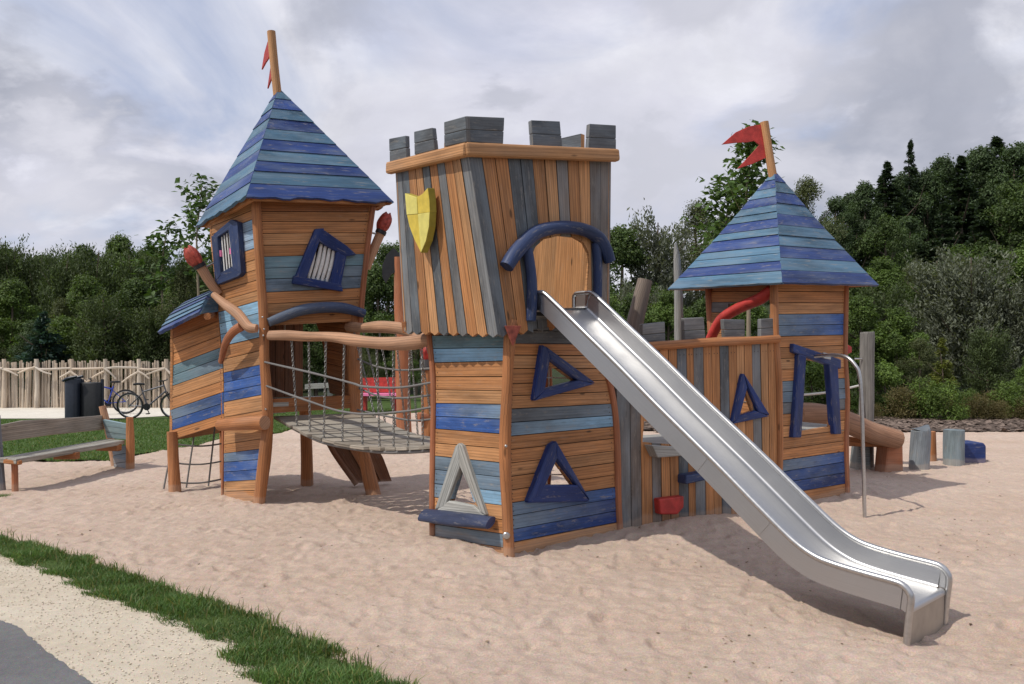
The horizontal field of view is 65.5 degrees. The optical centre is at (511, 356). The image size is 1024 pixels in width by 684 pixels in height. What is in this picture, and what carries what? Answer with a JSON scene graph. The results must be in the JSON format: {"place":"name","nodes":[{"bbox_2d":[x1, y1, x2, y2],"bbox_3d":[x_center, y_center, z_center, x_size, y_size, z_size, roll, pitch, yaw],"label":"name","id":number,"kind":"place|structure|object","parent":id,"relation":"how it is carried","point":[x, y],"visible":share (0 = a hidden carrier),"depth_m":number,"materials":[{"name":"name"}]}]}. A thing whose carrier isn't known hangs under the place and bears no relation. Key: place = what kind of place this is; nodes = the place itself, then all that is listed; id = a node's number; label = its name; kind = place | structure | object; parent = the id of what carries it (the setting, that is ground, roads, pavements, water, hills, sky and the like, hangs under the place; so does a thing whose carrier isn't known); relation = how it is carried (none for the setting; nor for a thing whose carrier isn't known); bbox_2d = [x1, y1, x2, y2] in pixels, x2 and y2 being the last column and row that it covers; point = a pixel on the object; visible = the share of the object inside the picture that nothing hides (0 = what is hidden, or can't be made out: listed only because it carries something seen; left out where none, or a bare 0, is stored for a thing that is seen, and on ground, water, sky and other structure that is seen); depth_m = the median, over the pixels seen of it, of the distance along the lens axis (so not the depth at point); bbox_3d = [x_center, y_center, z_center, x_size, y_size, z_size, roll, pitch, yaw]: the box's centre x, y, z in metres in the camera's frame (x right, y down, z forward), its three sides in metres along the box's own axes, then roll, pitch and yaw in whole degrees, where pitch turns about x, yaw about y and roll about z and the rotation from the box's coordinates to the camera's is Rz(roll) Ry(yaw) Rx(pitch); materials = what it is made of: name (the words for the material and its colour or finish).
{"place":"outdoors","nodes":[
{"label":"outdoors","id":0,"kind":"place"},
{"bbox_2d":[0,620,92,683],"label":"asphalt path","id":1,"kind":"structure","parent":0,"point":[25,658],"depth_m":4.16,"materials":[{"name":"grey asphalt"}]},
{"bbox_2d":[0,407,169,417],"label":"path","id":2,"kind":"structure","parent":0,"point":[31,412],"depth_m":22.53,"materials":[{"name":"beige concrete"}]},
{"bbox_2d":[0,554,261,683],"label":"gravel path","id":3,"kind":"structure","parent":0,"point":[83,646],"depth_m":4.57,"materials":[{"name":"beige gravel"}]},
{"bbox_2d":[0,542,340,673],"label":"verge","id":4,"kind":"structure","parent":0,"point":[53,562],"depth_m":4.83,"materials":[{"name":"plant"}]},
{"bbox_2d":[0,493,427,683],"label":"grass strip","id":5,"kind":"object","parent":4,"relation":"on","point":[304,672],"depth_m":4.77,"materials":[{"name":"green plant"}]},
{"bbox_2d":[1,394,420,461],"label":"lawn","id":6,"kind":"structure","parent":0,"point":[385,402],"depth_m":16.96,"materials":[{"name":"plant"}]},
{"bbox_2d":[62,375,83,417],"bbox_3d":[-10.966,1.038,19.881,0.370,1.143,0.439,0,0,0],"label":"litter bin","id":7,"kind":"object","parent":6,"relation":"on","point":[72,396],"visible":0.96,"depth_m":19.72,"materials":[{"name":"metal"}]},
{"bbox_2d":[81,379,103,416],"bbox_3d":[-10.556,1.092,20.025,0.580,1.036,0.400,0,0,0],"label":"litter bin","id":8,"kind":"object","parent":6,"relation":"on","point":[92,397],"visible":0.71,"depth_m":19.84,"materials":[{"name":"black metal"}]},
{"bbox_2d":[116,378,169,417],"bbox_3d":[-9.181,1.089,20.274,1.758,1.002,0.587,0,4,-3],"label":"bicycle","id":9,"kind":"object","parent":6,"relation":"on","point":[146,406],"visible":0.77,"depth_m":20.25,"materials":[{"name":"metal"}]},
{"bbox_2d":[363,377,395,410],"bbox_3d":[-3.843,1.106,22.900,1.190,1.010,0.600,0,0,0],"label":"red bench","id":10,"kind":"object","parent":6,"relation":"on","point":[382,381],"visible":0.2,"depth_m":23.00,"materials":[{"name":"paint"}]},
{"bbox_2d":[0,413,1023,683],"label":"sand","id":11,"kind":"structure","parent":0,"point":[404,589],"depth_m":5.87,"materials":[{"name":"beige sand"}]},
{"bbox_2d":[0,405,134,491],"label":"park bench","id":12,"kind":"object","parent":11,"relation":"on","point":[120,455],"visible":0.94,"depth_m":10.68,"materials":[{"name":"paint"}]},
{"bbox_2d":[158,30,393,503],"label":"play tower","id":13,"kind":"structure","parent":11,"relation":"on","point":[299,198],"depth_m":8.95,"materials":[{"name":"paint"}]},
{"bbox_2d":[163,427,221,488],"bbox_3d":[-3.826,1.220,9.768,0.853,0.727,0.247,0,0,-26],"label":"climbing net","id":14,"kind":"object","parent":13,"relation":"hanging from","point":[210,463],"visible":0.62,"depth_m":9.73,"materials":[{"name":"grey fabric"}]},
{"bbox_2d":[211,219,246,284],"bbox_3d":[-3.148,-1.158,8.870,0.579,0.695,0.123,0,0,41],"label":"window frame","id":15,"kind":"structure","parent":13,"relation":"in","point":[234,228],"depth_m":8.76,"materials":[{"name":"paint"}]},
{"bbox_2d":[292,228,355,291],"bbox_3d":[-2.103,-1.085,8.927,0.734,0.694,0.112,0,0,-35],"label":"window frame","id":16,"kind":"structure","parent":13,"relation":"in","point":[318,236],"depth_m":8.88,"materials":[{"name":"paint"}]},
{"bbox_2d":[264,321,430,453],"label":"rope bridge","id":17,"kind":"structure","parent":13,"relation":"attached to","point":[368,431],"depth_m":8.20,"materials":[{"name":"grey fabric"}]},
{"bbox_2d":[327,445,391,485],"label":"climbing ramp","id":18,"kind":"structure","parent":11,"relation":"on","point":[347,460],"depth_m":9.78,"materials":[{"name":"paint"}]},
{"bbox_2d":[382,248,411,431],"bbox_3d":[-1.971,-0.104,13.695,0.516,3.523,0.288,0,0,0],"label":"axe post","id":19,"kind":"object","parent":11,"relation":"on","point":[391,265],"visible":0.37,"depth_m":13.62,"materials":[{"name":"brown wood"}]},
{"bbox_2d":[417,347,434,436],"bbox_3d":[-1.413,0.670,14.222,0.551,1.975,0.324,0,0,-22],"label":"torch post","id":20,"kind":"object","parent":11,"relation":"on","point":[426,411],"visible":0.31,"depth_m":14.08,"materials":[{"name":"red paint"}]},
{"bbox_2d":[386,116,622,556],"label":"play tower","id":21,"kind":"structure","parent":11,"relation":"on","point":[495,233],"depth_m":6.61,"materials":[{"name":"paint"}]},
{"bbox_2d":[435,443,488,515],"bbox_3d":[-0.429,1.041,6.746,0.067,0.615,0.676,0,0,-43],"label":"window frame","id":22,"kind":"structure","parent":21,"relation":"in","point":[460,462],"depth_m":6.71,"materials":[{"name":"grey wood"}]},
{"bbox_2d":[524,441,588,502],"bbox_3d":[0.381,0.991,6.722,0.750,0.557,0.086,0,0,-43],"label":"window frame","id":23,"kind":"structure","parent":21,"relation":"in","point":[539,491],"depth_m":6.64,"materials":[{"name":"paint"}]},
{"bbox_2d":[530,345,594,400],"bbox_3d":[0.434,0.135,6.808,0.087,0.456,0.795,0,0,45],"label":"window frame","id":24,"kind":"structure","parent":21,"relation":"in","point":[544,355],"depth_m":6.65,"materials":[{"name":"paint"}]},
{"bbox_2d":[674,244,682,339],"bbox_3d":[2.071,0.069,9.850,0.141,2.913,0.127,0,0,0],"label":"post","id":25,"kind":"object","parent":11,"relation":"on","point":[678,305],"visible":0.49,"depth_m":9.81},
{"bbox_2d":[614,278,780,527],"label":"palisade wall","id":26,"kind":"structure","parent":11,"relation":"on","point":[662,479],"depth_m":7.79,"materials":[{"name":"paint"}]},
{"bbox_2d":[730,374,768,423],"bbox_3d":[2.411,0.425,8.091,0.526,0.501,0.065,0,0,-29],"label":"window frame","id":27,"kind":"structure","parent":26,"relation":"in","point":[743,384],"depth_m":8.02,"materials":[{"name":"paint"}]},
{"bbox_2d":[679,166,764,253],"bbox_3d":[5.358,-1.584,20.041,2.072,6.572,2.059,0,0,-15],"label":"young tree","id":28,"kind":"object","parent":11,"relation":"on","point":[712,214],"visible":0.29,"depth_m":19.88,"materials":[{"name":"green plant"}]},
{"bbox_2d":[537,290,952,645],"bbox_3d":[1.374,0.579,5.642,0.613,2.284,3.017,0,0,-45],"label":"slide","id":29,"kind":"object","parent":11,"relation":"on","point":[778,510],"visible":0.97,"depth_m":5.43,"materials":[{"name":"metal"}]},
{"bbox_2d":[668,121,878,499],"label":"play tower","id":30,"kind":"structure","parent":11,"relation":"on","point":[788,257],"depth_m":8.82,"materials":[{"name":"paint"}]},
{"bbox_2d":[788,344,840,437],"bbox_3d":[3.322,0.373,8.741,0.978,1.017,0.099,0,0,-38],"label":"window frame","id":31,"kind":"structure","parent":30,"relation":"in","point":[831,367],"depth_m":8.62,"materials":[{"name":"paint"}]},
{"bbox_2d":[814,352,866,517],"bbox_3d":[3.403,0.815,8.349,0.246,1.716,0.827,0,0,-3],"label":"climbing pole","id":32,"kind":"object","parent":11,"relation":"on","point":[830,355],"visible":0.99,"depth_m":7.95,"materials":[{"name":"metal"}]},
{"bbox_2d":[802,403,904,471],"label":"log ramp","id":33,"kind":"structure","parent":11,"relation":"on","point":[887,442],"depth_m":10.85,"materials":[{"name":"brown wood"}]},
{"bbox_2d":[854,332,874,467],"bbox_3d":[5.056,0.662,11.450,0.304,2.037,0.204,0,0,0],"label":"post","id":34,"kind":"object","parent":11,"relation":"on","point":[867,349],"visible":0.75,"depth_m":11.36,"materials":[{"name":"wood"}]},
{"bbox_2d":[965,440,985,462],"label":"stepping block","id":35,"kind":"structure","parent":11,"relation":"on","point":[975,451],"depth_m":11.85,"materials":[{"name":"paint"}]},
{"bbox_2d":[0,0,1023,343],"label":"sky","id":36,"kind":"structure","parent":0,"point":[104,104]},
{"bbox_2d":[18,304,1023,412],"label":"hill","id":37,"kind":"structure","parent":0,"point":[555,381],"depth_m":35.91,"materials":[{"name":"green plant"}]},
{"bbox_2d":[0,233,44,342],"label":"birch tree","id":38,"kind":"object","parent":37,"relation":"on","point":[8,272],"visible":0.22,"depth_m":34.58,"materials":[{"name":"green plant"}]},
{"bbox_2d":[0,276,49,388],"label":"broadleaf tree","id":39,"kind":"object","parent":37,"relation":"on","point":[11,297],"visible":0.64,"depth_m":29.13,"materials":[{"name":"green plant"}]},
{"bbox_2d":[6,319,49,391],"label":"broadleaf tree","id":40,"kind":"object","parent":37,"relation":"on","point":[19,348],"visible":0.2,"depth_m":27.67,"materials":[{"name":"green plant"}]},
{"bbox_2d":[5,246,59,340],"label":"birch tree","id":41,"kind":"object","parent":37,"relation":"on","point":[31,282],"visible":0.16,"depth_m":34.57,"materials":[{"name":"green plant"}]},
{"bbox_2d":[10,311,71,404],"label":"pine tree","id":42,"kind":"object","parent":37,"relation":"on","point":[40,339],"visible":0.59,"depth_m":26.41,"materials":[{"name":"green plant"}]},
{"bbox_2d":[31,241,86,329],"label":"birch tree","id":43,"kind":"object","parent":37,"relation":"on","point":[58,276],"visible":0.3,"depth_m":31.69,"materials":[{"name":"green plant"}]},
{"bbox_2d":[0,359,170,407],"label":"stick fence","id":44,"kind":"object","parent":37,"relation":"on","point":[37,395],"visible":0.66,"depth_m":24.62,"materials":[{"name":"beige wood"}]},
{"bbox_2d":[49,271,126,362],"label":"broadleaf tree","id":45,"kind":"object","parent":37,"relation":"on","point":[87,285],"visible":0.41,"depth_m":27.96,"materials":[{"name":"green plant"}]},
{"bbox_2d":[63,243,122,316],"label":"birch tree","id":46,"kind":"object","parent":37,"relation":"on","point":[101,273],"visible":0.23,"depth_m":32.19,"materials":[{"name":"green plant"}]},
{"bbox_2d":[58,287,138,392],"bbox_3d":[-13.749,-0.147,26.734,2.510,4.399,2.593,0,0,15],"label":"broadleaf tree","id":47,"kind":"object","parent":37,"relation":"on","point":[102,343],"visible":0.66,"depth_m":26.44,"materials":[{"name":"green plant"}]},
{"bbox_2d":[102,231,138,281],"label":"broadleaf tree","id":48,"kind":"object","parent":37,"relation":"on","point":[115,245],"visible":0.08,"depth_m":36.68,"materials":[{"name":"green plant"}]},
{"bbox_2d":[105,241,157,339],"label":"birch tree","id":49,"kind":"object","parent":37,"relation":"on","point":[126,271],"visible":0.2,"depth_m":32.45,"materials":[{"name":"green plant"}]},
{"bbox_2d":[107,276,159,358],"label":"broadleaf tree","id":50,"kind":"object","parent":37,"relation":"on","point":[134,289],"visible":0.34,"depth_m":30.36,"materials":[{"name":"green plant"}]},
{"bbox_2d":[107,298,172,396],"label":"birch tree","id":51,"kind":"object","parent":37,"relation":"on","point":[149,321],"visible":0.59,"depth_m":26.69,"materials":[{"name":"green plant"}]},
{"bbox_2d":[122,216,192,399],"bbox_3d":[-12.156,-1.555,27.530,2.264,6.514,1.947,0,0,0],"label":"young tree","id":52,"kind":"object","parent":37,"relation":"on","point":[152,248],"visible":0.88,"depth_m":27.34,"materials":[{"name":"green plant"}]},
{"bbox_2d":[135,250,189,318],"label":"birch tree","id":53,"kind":"object","parent":37,"relation":"on","point":[158,292],"visible":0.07,"depth_m":32.60,"materials":[{"name":"green plant"}]},
{"bbox_2d":[151,262,203,366],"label":"broadleaf tree","id":54,"kind":"object","parent":37,"relation":"on","point":[186,288],"visible":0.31,"depth_m":27.25,"materials":[{"name":"green plant"}]},
{"bbox_2d":[171,173,220,315],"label":"young tree","id":55,"kind":"object","parent":37,"relation":"on","point":[193,218],"visible":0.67,"depth_m":26.98,"materials":[{"name":"green plant"}]},
{"bbox_2d":[303,324,327,395],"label":"broadleaf tree","id":56,"kind":"object","parent":37,"relation":"on","point":[317,360],"visible":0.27,"depth_m":31.60,"materials":[{"name":"green plant"}]},
{"bbox_2d":[362,242,396,392],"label":"broadleaf tree","id":57,"kind":"object","parent":37,"relation":"on","point":[381,255],"visible":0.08,"depth_m":34.02,"materials":[{"name":"green plant"}]},
{"bbox_2d":[362,263,418,392],"bbox_3d":[-5.489,-0.980,33.187,3.003,5.948,3.078,0,0,38],"label":"broadleaf tree","id":58,"kind":"object","parent":37,"relation":"on","point":[377,285],"visible":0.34,"depth_m":32.64,"materials":[{"name":"green plant"}]},
{"bbox_2d":[610,223,665,314],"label":"broadleaf tree","id":59,"kind":"object","parent":37,"relation":"on","point":[625,252],"visible":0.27,"depth_m":35.46,"materials":[{"name":"green plant"}]},
{"bbox_2d":[625,198,704,339],"bbox_3d":[6.972,-2.770,37.007,4.067,8.736,4.394,0,0,-3],"label":"willow","id":60,"kind":"object","parent":37,"relation":"on","point":[661,267],"visible":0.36,"depth_m":36.13,"materials":[{"name":"green plant"}]},
{"bbox_2d":[644,290,694,340],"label":"broadleaf tree","id":61,"kind":"object","parent":37,"relation":"on","point":[663,311],"visible":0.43,"depth_m":27.81,"materials":[{"name":"green plant"}]},
{"bbox_2d":[670,197,714,325],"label":"broadleaf tree","id":62,"kind":"object","parent":37,"relation":"on","point":[696,211],"visible":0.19,"depth_m":39.69,"materials":[{"name":"green plant"}]},
{"bbox_2d":[730,302,769,336],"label":"broadleaf tree","id":63,"kind":"object","parent":37,"relation":"on","point":[757,312],"visible":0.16,"depth_m":27.59,"materials":[{"name":"green plant"}]},
{"bbox_2d":[792,174,849,241],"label":"broadleaf tree","id":64,"kind":"object","parent":37,"relation":"on","point":[805,191],"visible":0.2,"depth_m":41.65,"materials":[{"name":"green plant"}]},
{"bbox_2d":[819,194,855,253],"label":"broadleaf tree","id":65,"kind":"object","parent":37,"relation":"on","point":[835,205],"visible":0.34,"depth_m":49.60,"materials":[{"name":"green plant"}]},
{"bbox_2d":[841,179,894,269],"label":"broadleaf tree","id":66,"kind":"object","parent":37,"relation":"on","point":[863,199],"visible":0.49,"depth_m":50.56,"materials":[{"name":"green plant"}]},
{"bbox_2d":[848,292,902,406],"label":"broadleaf tree","id":67,"kind":"object","parent":37,"relation":"on","point":[862,309],"visible":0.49,"depth_m":25.16,"materials":[{"name":"green plant"}]},
{"bbox_2d":[848,213,918,300],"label":"broadleaf tree","id":68,"kind":"object","parent":37,"relation":"on","point":[869,245],"visible":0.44,"depth_m":43.72,"materials":[{"name":"green plant"}]},
{"bbox_2d":[849,160,920,266],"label":"conifer","id":69,"kind":"object","parent":37,"relation":"on","point":[891,191],"visible":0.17,"depth_m":52.73,"materials":[{"name":"green plant"}]},
{"bbox_2d":[848,277,922,396],"bbox_3d":[12.446,-0.351,26.930,2.715,4.759,2.805,0,0,-10],"label":"birch tree","id":70,"kind":"object","parent":37,"relation":"on","point":[896,298],"visible":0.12,"depth_m":26.61,"materials":[{"name":"green plant"}]},
{"bbox_2d":[857,256,925,332],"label":"broadleaf tree","id":71,"kind":"object","parent":37,"relation":"on","point":[883,271],"visible":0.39,"depth_m":34.61,"materials":[{"name":"green plant"}]},
{"bbox_2d":[873,305,935,391],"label":"broadleaf tree","id":72,"kind":"object","parent":37,"relation":"on","point":[897,327],"visible":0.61,"depth_m":24.66,"materials":[{"name":"green plant"}]},
{"bbox_2d":[882,214,938,283],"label":"broadleaf tree","id":73,"kind":"object","parent":37,"relation":"on","point":[911,224],"visible":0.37,"depth_m":45.47,"materials":[{"name":"green plant"}]},
{"bbox_2d":[894,139,930,255],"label":"conifer","id":74,"kind":"object","parent":37,"relation":"on","point":[907,181],"visible":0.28,"depth_m":53.80,"materials":[{"name":"green plant"}]},
{"bbox_2d":[894,337,949,388],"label":"broadleaf tree","id":75,"kind":"object","parent":37,"relation":"on","point":[920,347],"visible":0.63,"depth_m":23.91,"materials":[{"name":"green plant"}]},
{"bbox_2d":[894,169,968,271],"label":"broadleaf tree","id":76,"kind":"object","parent":37,"relation":"on","point":[930,182],"visible":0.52,"depth_m":53.44,"materials":[{"name":"green plant"}]},
{"bbox_2d":[897,243,980,391],"bbox_3d":[15.447,-1.075,28.943,3.272,5.923,3.624,0,0,2],"label":"willow","id":77,"kind":"object","parent":37,"relation":"on","point":[924,280],"visible":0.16,"depth_m":28.78,"materials":[{"name":"green plant"}]},
{"bbox_2d":[917,200,960,310],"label":"conifer","id":78,"kind":"object","parent":37,"relation":"on","point":[942,231],"visible":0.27,"depth_m":44.84,"materials":[{"name":"green plant"}]},
{"bbox_2d":[926,153,975,237],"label":"broadleaf tree","id":79,"kind":"object","parent":37,"relation":"on","point":[943,166],"visible":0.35,"depth_m":56.41,"materials":[{"name":"green plant"}]},
{"bbox_2d":[932,155,997,247],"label":"conifer","id":80,"kind":"object","parent":37,"relation":"on","point":[961,218],"visible":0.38,"depth_m":52.77,"materials":[{"name":"green plant"}]},
{"bbox_2d":[919,240,1023,395],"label":"willow","id":81,"kind":"object","parent":37,"relation":"on","point":[957,324],"visible":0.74,"depth_m":26.60,"materials":[{"name":"green plant"}]},
{"bbox_2d":[964,198,997,254],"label":"conifer","id":82,"kind":"object","parent":37,"relation":"on","point":[980,226],"visible":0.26,"depth_m":45.89,"materials":[{"name":"green plant"}]},
{"bbox_2d":[947,144,1021,247],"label":"broadleaf tree","id":83,"kind":"object","parent":37,"relation":"on","point":[982,162],"visible":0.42,"depth_m":53.29,"materials":[{"name":"green plant"}]},
{"bbox_2d":[960,321,1016,398],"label":"birch tree","id":84,"kind":"object","parent":37,"relation":"on","point":[984,351],"visible":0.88,"depth_m":23.85,"materials":[{"name":"green plant"}]},
{"bbox_2d":[966,272,1023,397],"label":"willow","id":85,"kind":"object","parent":37,"relation":"on","point":[1017,312],"visible":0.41,"depth_m":26.01,"materials":[{"name":"green plant"}]},
{"bbox_2d":[968,178,1023,268],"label":"broadleaf tree","id":86,"kind":"object","parent":37,"relation":"on","point":[1008,212],"visible":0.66,"depth_m":44.56,"materials":[{"name":"green plant"}]},
{"bbox_2d":[970,140,1023,247],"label":"broadleaf tree","id":87,"kind":"object","parent":37,"relation":"on","point":[1014,155],"visible":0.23,"depth_m":52.68,"materials":[{"name":"green plant"}]},
{"bbox_2d":[973,244,1022,308],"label":"broadleaf tree","id":88,"kind":"object","parent":37,"relation":"on","point":[993,246],"visible":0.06,"depth_m":35.69,"materials":[{"name":"green plant"}]},
{"bbox_2d":[994,240,1023,304],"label":"broadleaf tree","id":89,"kind":"object","parent":37,"relation":"on","point":[1019,252],"visible":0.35,"depth_m":34.84,"materials":[{"name":"green plant"}]},
{"bbox_2d":[644,410,1023,431],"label":"mulch bed","id":90,"kind":"object","parent":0,"point":[933,420],"depth_m":18.35,"materials":[{"name":"bark"},{"name":"wood chips"}]},
{"bbox_2d":[696,119,784,336],"bbox_3d":[5.455,-1.974,18.864,2.164,7.350,2.662,0,0,0],"label":"young tree","id":91,"kind":"object","parent":90,"relation":"on","point":[749,174],"visible":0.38,"depth_m":18.93,"materials":[{"name":"green plant"}]},
{"bbox_2d":[803,361,825,403],"bbox_3d":[8.116,0.985,21.533,1.277,1.795,1.228,0,0,24],"label":"shrub","id":92,"kind":"object","parent":90,"relation":"on","point":[814,372],"visible":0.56,"depth_m":21.36,"materials":[{"name":"green plant"}]},
{"bbox_2d":[858,361,904,415],"bbox_3d":[9.779,0.983,21.006,1.232,1.801,1.281,0,0,12],"label":"shrub","id":93,"kind":"object","parent":90,"relation":"on","point":[882,372],"visible":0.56,"depth_m":20.85,"materials":[{"name":"green plant"}]},
{"bbox_2d":[879,383,923,418],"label":"tall weeds","id":94,"kind":"object","parent":90,"relation":"on","point":[905,412],"visible":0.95,"depth_m":20.06,"materials":[{"name":"green plant"}]},
{"bbox_2d":[894,375,942,418],"bbox_3d":[10.385,1.224,20.132,1.390,1.527,1.321,0,0,-8],"label":"shrub","id":95,"kind":"object","parent":90,"relation":"on","point":[922,391],"visible":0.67,"depth_m":19.99,"materials":[{"name":"green plant"}]},
{"bbox_2d":[928,337,959,413],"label":"conifer","id":96,"kind":"object","parent":90,"relation":"on","point":[940,368],"visible":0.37,"depth_m":21.57,"materials":[{"name":"green plant"}]},
{"bbox_2d":[922,378,974,419],"bbox_3d":[10.819,1.249,19.793,1.223,1.424,1.003,0,0,24],"label":"shrub","id":97,"kind":"object","parent":90,"relation":"on","point":[944,391],"visible":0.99,"depth_m":19.66,"materials":[{"name":"green plant"}]},
{"bbox_2d":[959,393,995,418],"bbox_3d":[11.691,1.414,20.021,0.912,1.109,0.870,0,0,7],"label":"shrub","id":98,"kind":"object","parent":90,"relation":"on","point":[983,407],"visible":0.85,"depth_m":19.91,"materials":[{"name":"green plant"}]},
{"bbox_2d":[986,380,1023,417],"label":"shrub","id":99,"kind":"object","parent":90,"relation":"on","point":[1006,392],"visible":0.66,"depth_m":20.38,"materials":[{"name":"green plant"}]},
{"label":"ground","id":100,"kind":"structure","parent":0,"visible":0},
{"bbox_2d":[909,425,930,469],"bbox_3d":[5.775,1.361,11.293,0.306,0.788,0.286,0,0,0],"label":"stepping post","id":101,"kind":"object","parent":100,"relation":"on","point":[920,448],"visible":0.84,"depth_m":11.18,"materials":[{"name":"paint"}]},
{"bbox_2d":[943,429,964,465],"bbox_3d":[6.495,1.412,11.700,0.295,0.676,0.301,0,0,0],"label":"stepping post","id":102,"kind":"object","parent":100,"relation":"on","point":[953,447],"visible":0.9,"depth_m":11.59,"materials":[{"name":"paint"}]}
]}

